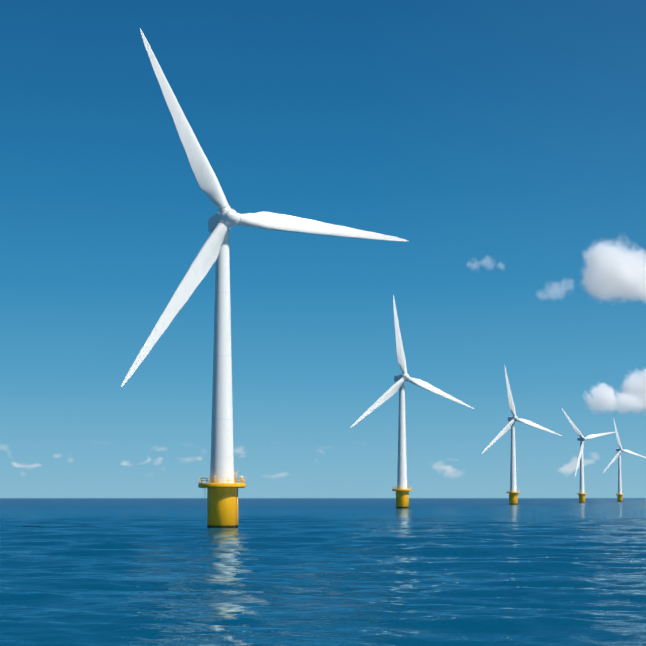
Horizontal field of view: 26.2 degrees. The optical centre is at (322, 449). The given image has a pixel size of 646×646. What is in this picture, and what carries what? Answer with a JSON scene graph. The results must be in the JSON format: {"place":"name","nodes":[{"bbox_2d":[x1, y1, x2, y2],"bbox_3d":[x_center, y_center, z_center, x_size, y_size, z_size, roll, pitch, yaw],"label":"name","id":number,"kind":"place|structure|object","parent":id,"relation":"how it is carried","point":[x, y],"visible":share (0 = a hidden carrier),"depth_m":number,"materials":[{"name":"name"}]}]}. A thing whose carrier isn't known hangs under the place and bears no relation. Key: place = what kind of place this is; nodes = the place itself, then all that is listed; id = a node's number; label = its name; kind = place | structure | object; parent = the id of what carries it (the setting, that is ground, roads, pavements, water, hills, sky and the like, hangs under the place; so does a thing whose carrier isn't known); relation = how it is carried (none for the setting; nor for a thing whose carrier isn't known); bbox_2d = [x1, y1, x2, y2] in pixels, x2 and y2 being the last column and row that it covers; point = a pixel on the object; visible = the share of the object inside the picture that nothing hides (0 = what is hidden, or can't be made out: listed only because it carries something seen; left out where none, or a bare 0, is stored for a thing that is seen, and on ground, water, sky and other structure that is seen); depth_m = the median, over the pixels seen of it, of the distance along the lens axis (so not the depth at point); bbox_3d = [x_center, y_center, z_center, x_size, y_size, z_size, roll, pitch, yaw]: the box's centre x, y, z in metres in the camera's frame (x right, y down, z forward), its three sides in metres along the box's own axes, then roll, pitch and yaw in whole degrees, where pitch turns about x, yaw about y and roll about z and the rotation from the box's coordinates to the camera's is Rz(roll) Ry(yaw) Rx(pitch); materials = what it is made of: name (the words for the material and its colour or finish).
{"place":"outdoors","nodes":[
{"label":"outdoors","id":0,"kind":"place"},
{"bbox_2d":[0,498,645,645],"bbox_3d":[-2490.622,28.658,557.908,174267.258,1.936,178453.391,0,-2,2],"label":"sea","id":1,"kind":"structure","parent":0,"point":[330,572],"depth_m":166.68,"materials":[{"name":"liquid"}]},
{"bbox_2d":[121,29,407,527],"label":"turbine","id":2,"kind":"object","parent":1,"relation":"in","point":[222,486],"visible":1,"depth_m":400.81,"materials":[{"name":"white paint"}]},
{"bbox_2d":[350,295,473,507],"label":"turbine","id":3,"kind":"object","parent":1,"relation":"in","point":[402,495],"visible":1,"depth_m":1193.90,"materials":[{"name":"white paint"}]},
{"bbox_2d":[481,365,561,504],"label":"turbine","id":4,"kind":"object","parent":1,"relation":"in","point":[513,496],"visible":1,"depth_m":1813.40,"materials":[{"name":"white paint"}]},
{"bbox_2d":[562,409,614,502],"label":"turbine","id":5,"kind":"object","parent":1,"relation":"in","point":[581,439],"visible":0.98,"depth_m":2438.02,"materials":[{"name":"white paint"}]},
{"bbox_2d":[603,421,645,501],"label":"turbine","id":6,"kind":"object","parent":1,"relation":"in","point":[619,494],"visible":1,"depth_m":3002.18,"materials":[{"name":"white paint"}]},
{"bbox_2d":[0,0,645,497],"label":"sky","id":7,"kind":"structure","parent":0,"point":[504,141],"materials":[{"name":"blue"}]}
]}

